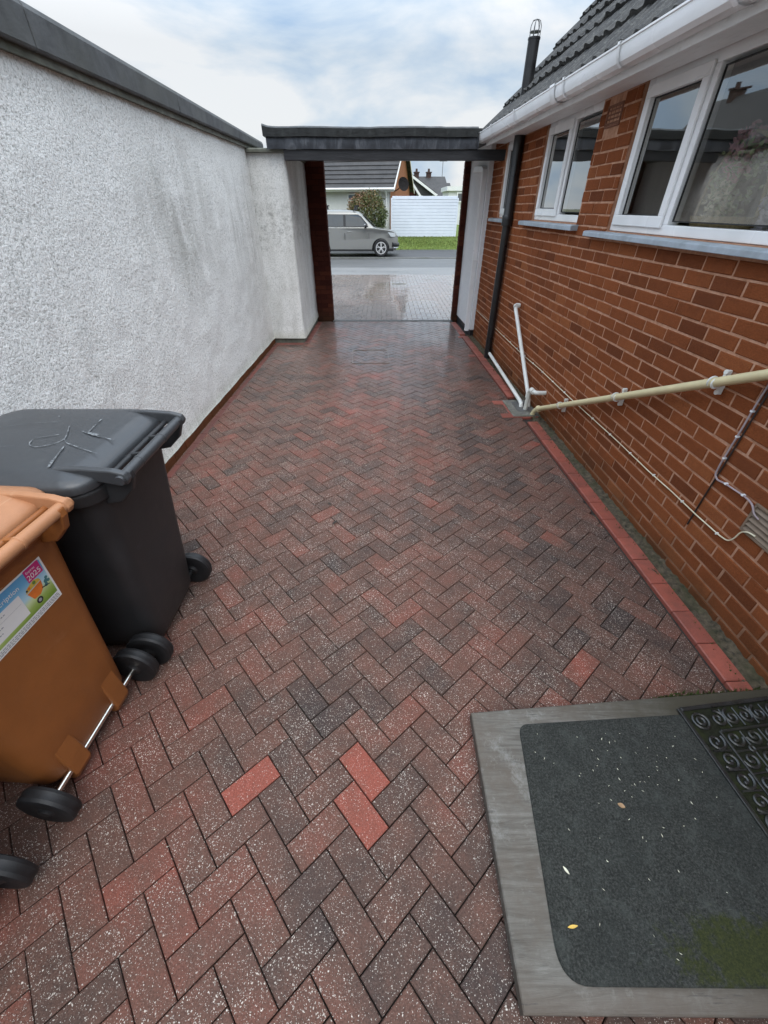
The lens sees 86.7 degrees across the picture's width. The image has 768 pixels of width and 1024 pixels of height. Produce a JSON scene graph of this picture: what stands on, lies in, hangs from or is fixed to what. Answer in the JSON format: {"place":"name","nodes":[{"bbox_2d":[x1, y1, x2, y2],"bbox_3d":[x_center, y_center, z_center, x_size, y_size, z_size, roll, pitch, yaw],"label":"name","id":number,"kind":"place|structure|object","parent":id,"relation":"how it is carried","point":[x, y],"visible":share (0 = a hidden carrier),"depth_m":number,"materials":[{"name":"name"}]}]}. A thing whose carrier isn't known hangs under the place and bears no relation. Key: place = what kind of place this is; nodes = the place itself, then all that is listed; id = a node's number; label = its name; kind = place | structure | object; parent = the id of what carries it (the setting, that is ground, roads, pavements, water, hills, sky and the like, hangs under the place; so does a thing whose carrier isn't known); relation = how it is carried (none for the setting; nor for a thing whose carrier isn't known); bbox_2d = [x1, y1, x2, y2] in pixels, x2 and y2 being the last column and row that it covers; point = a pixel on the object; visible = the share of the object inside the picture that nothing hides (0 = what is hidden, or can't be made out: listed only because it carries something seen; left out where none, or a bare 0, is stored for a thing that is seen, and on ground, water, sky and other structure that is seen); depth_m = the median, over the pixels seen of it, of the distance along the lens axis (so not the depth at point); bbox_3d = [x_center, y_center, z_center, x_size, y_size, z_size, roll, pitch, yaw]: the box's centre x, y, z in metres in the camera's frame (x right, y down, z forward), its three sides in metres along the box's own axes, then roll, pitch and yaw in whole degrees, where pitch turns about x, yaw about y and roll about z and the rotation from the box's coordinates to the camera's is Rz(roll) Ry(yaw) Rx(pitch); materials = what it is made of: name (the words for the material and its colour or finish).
{"place":"outdoors","nodes":[
{"label":"outdoors","id":0,"kind":"place"},
{"bbox_2d":[21,0,594,185],"label":"sky","id":1,"kind":"structure","parent":0,"point":[249,64],"materials":[{"name":"white"}]},
{"bbox_2d":[0,321,767,1023],"bbox_3d":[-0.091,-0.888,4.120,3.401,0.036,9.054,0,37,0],"label":"lane paving","id":2,"kind":"structure","parent":0,"point":[438,583],"depth_m":1.79,"materials":[{"name":"red brick"}]},
{"bbox_2d":[0,854,38,888],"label":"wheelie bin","id":3,"kind":"object","parent":2,"relation":"on","point":[17,872],"visible":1,"depth_m":1.24,"materials":[{"name":"rubber"}]},
{"bbox_2d":[0,486,158,821],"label":"wheelie bin","id":4,"kind":"object","parent":2,"relation":"on","point":[63,692],"visible":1,"depth_m":1.34,"materials":[{"name":"plastic"}]},
{"bbox_2d":[0,409,211,664],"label":"wheelie bin","id":5,"kind":"object","parent":2,"relation":"on","point":[134,568],"visible":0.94,"depth_m":1.62,"materials":[{"name":"plastic"}]},
{"bbox_2d":[0,0,275,472],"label":"boundary wall","id":6,"kind":"structure","parent":2,"relation":"on","point":[132,275],"depth_m":2.71,"materials":[{"name":"paint"}]},
{"bbox_2d":[245,148,318,342],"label":"rendered pillar","id":7,"kind":"structure","parent":2,"relation":"on","point":[278,187],"depth_m":5.88,"materials":[{"name":"paint"}]},
{"bbox_2d":[352,349,389,363],"bbox_3d":[-0.197,-2.257,5.934,0.524,0.038,0.660,-1,37,-2],"label":"manhole cover","id":8,"kind":"object","parent":2,"relation":"in","point":[367,363],"visible":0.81,"depth_m":5.82,"materials":[{"name":"metal"}]},
{"bbox_2d":[333,320,451,321],"bbox_3d":[0.165,-3.631,7.798,2.270,0.074,0.124,0,37,0],"label":"drain channel","id":9,"kind":"object","parent":2,"relation":"in","point":[393,320],"visible":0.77,"depth_m":7.79,"materials":[{"name":"grey metal"}]},
{"bbox_2d":[154,528,726,959],"bbox_3d":[0.151,-0.198,3.117,2.477,0.065,4.924,0,37,0],"label":"debris","id":10,"kind":"object","parent":2,"relation":"on","point":[593,770],"visible":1,"depth_m":1.51,"materials":[{"name":"white plant"}]},
{"bbox_2d":[167,322,752,691],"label":"edging blocks","id":11,"kind":"structure","parent":2,"relation":"on","point":[716,660],"depth_m":2.67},
{"bbox_2d":[465,334,767,689],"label":"soil strip","id":12,"kind":"object","parent":11,"relation":"on","point":[738,660],"visible":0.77,"depth_m":2.46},
{"bbox_2d":[502,400,538,416],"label":"gully slab","id":13,"kind":"structure","parent":2,"relation":"on","point":[514,408],"depth_m":4.34,"materials":[{"name":"concrete"}]},
{"bbox_2d":[457,0,767,685],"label":"bungalow","id":14,"kind":"object","parent":2,"relation":"on","point":[612,312],"visible":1,"depth_m":2.70,"materials":[{"name":"brick"}]},
{"bbox_2d":[499,140,513,216],"bbox_3d":[1.583,-4.122,5.052,0.083,0.754,0.464,-1,37,-2],"label":"window","id":15,"kind":"structure","parent":14,"relation":"in","point":[510,148],"depth_m":5.15,"materials":[{"name":"plastic"}]},
{"bbox_2d":[534,100,604,222],"bbox_3d":[1.651,-3.085,3.669,0.083,0.749,1.154,-1,37,-2],"label":"window","id":16,"kind":"structure","parent":14,"relation":"in","point":[569,138],"depth_m":3.67,"materials":[{"name":"plastic"}]},
{"bbox_2d":[610,28,767,245],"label":"window","id":17,"kind":"structure","parent":14,"relation":"in","point":[713,70],"depth_m":2.28,"materials":[{"name":"plastic"}]},
{"bbox_2d":[472,341,760,697],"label":"moss tufts","id":18,"kind":"object","parent":2,"relation":"on","point":[691,693],"visible":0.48,"depth_m":1.83,"materials":[{"name":"green plant"}]},
{"bbox_2d":[470,689,767,1017],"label":"doorstep board","id":19,"kind":"object","parent":2,"relation":"on","point":[545,985],"visible":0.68,"depth_m":1.26,"materials":[{"name":"grey concrete"}]},
{"bbox_2d":[520,715,767,988],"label":"doormat","id":20,"kind":"object","parent":19,"relation":"on","point":[712,849],"visible":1,"depth_m":1.32,"materials":[{"name":"rubber"}]},
{"bbox_2d":[677,696,767,838],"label":"rubber mat","id":21,"kind":"object","parent":19,"relation":"on","point":[732,737],"visible":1,"depth_m":1.59,"materials":[{"name":"black rubber"}]},
{"bbox_2d":[332,275,453,319],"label":"front driveway","id":22,"kind":"structure","parent":0,"point":[414,297],"depth_m":9.77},
{"bbox_2d":[261,123,505,322],"bbox_3d":[0.040,-4.200,6.422,3.030,2.598,1.926,0,37,0],"label":"flat roof canopy","id":23,"kind":"object","parent":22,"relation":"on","point":[314,147],"visible":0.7,"depth_m":5.08,"materials":[{"name":"black wood"}]},
{"bbox_2d":[330,259,455,267],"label":"road","id":24,"kind":"structure","parent":0,"point":[392,263],"depth_m":15.82,"materials":[{"name":"grey asphalt"}]},
{"bbox_2d":[331,268,454,274],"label":"footpath","id":25,"kind":"structure","parent":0,"point":[392,271],"depth_m":13.68,"materials":[{"name":"grey concrete"}]},
{"bbox_2d":[330,250,456,257],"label":"pavement","id":26,"kind":"structure","parent":0,"point":[422,253],"depth_m":18.98,"materials":[{"name":"grey concrete"}]},
{"bbox_2d":[327,205,398,256],"bbox_3d":[-1.414,-12.360,17.881,4.192,1.802,2.010,0,37,0],"label":"parked car","id":27,"kind":"object","parent":26,"relation":"on","point":[352,230],"visible":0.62,"depth_m":17.36,"materials":[{"name":"paint"}]},
{"bbox_2d":[396,225,458,249],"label":"lawn","id":28,"kind":"structure","parent":0,"point":[432,241],"depth_m":21.03,"materials":[{"name":"green plant"}]},
{"bbox_2d":[346,188,388,227],"bbox_3d":[-0.897,-15.148,20.792,2.362,2.298,1.850,0,37,0],"label":"photinia bush","id":29,"kind":"object","parent":28,"relation":"on","point":[369,203],"visible":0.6,"depth_m":20.28,"materials":[{"name":"green plant"}]},
{"bbox_2d":[324,161,414,228],"bbox_3d":[-1.835,-19.343,24.147,7.351,5.007,7.842,7,37,9],"label":"white bungalow","id":30,"kind":"object","parent":28,"relation":"on","point":[345,181],"visible":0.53,"depth_m":21.51,"materials":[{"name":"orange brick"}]},
{"bbox_2d":[347,194,365,200],"bbox_3d":[-1.409,-16.703,21.590,1.070,0.300,0.060,7,37,9],"label":"window","id":31,"kind":"structure","parent":30,"relation":"in","point":[349,195],"depth_m":21.61,"materials":[{"name":"grey"}]},
{"bbox_2d":[409,182,420,195],"bbox_3d":[1.506,-23.654,30.938,2.820,3.740,6.500,2,37,3],"label":"brick bungalow","id":32,"kind":"object","parent":28,"relation":"on","point":[416,190],"visible":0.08,"depth_m":28.11,"materials":[{"name":"white paint"}]},
{"bbox_2d":[391,196,458,236],"bbox_3d":[2.090,-15.331,21.259,3.460,1.864,0.070,0,37,0],"label":"garden fence","id":33,"kind":"object","parent":28,"relation":"on","point":[425,216],"visible":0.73,"depth_m":21.17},
{"bbox_2d":[412,174,437,195],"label":"gabled house","id":34,"kind":"structure","parent":28,"relation":"on","point":[424,189],"depth_m":36.73,"materials":[{"name":"white paint"}]},
{"bbox_2d":[413,169,446,195],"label":"roofed house","id":35,"kind":"structure","parent":28,"relation":"on","point":[436,184],"depth_m":45.96,"materials":[{"name":"tile"}]},
{"bbox_2d":[441,186,461,224],"bbox_3d":[6.700,-25.172,33.590,3.700,2.580,4.250,0,37,0],"label":"flat roof extension","id":36,"kind":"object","parent":28,"relation":"on","point":[451,190],"visible":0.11,"depth_m":31.54,"materials":[{"name":"grey"}]},
{"bbox_2d":[457,192,461,201],"bbox_3d":[6.000,-24.456,31.605,0.700,0.620,0.077,0,37,0],"label":"window","id":37,"kind":"structure","parent":36,"relation":"in","point":[459,194],"depth_m":31.54,"materials":[{"name":"grey"}]},
{"bbox_2d":[689,119,767,230],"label":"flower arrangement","id":38,"kind":"object","parent":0,"point":[723,188],"visible":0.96,"depth_m":2.13,"materials":[{"name":"plant"}]},
{"label":"ground","id":39,"kind":"structure","parent":0,"visible":0},
{"bbox_2d":[331,257,455,258],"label":"kerb","id":40,"kind":"structure","parent":39,"relation":"on","point":[393,258],"depth_m":17.34,"materials":[{"name":"concrete"}]}
]}

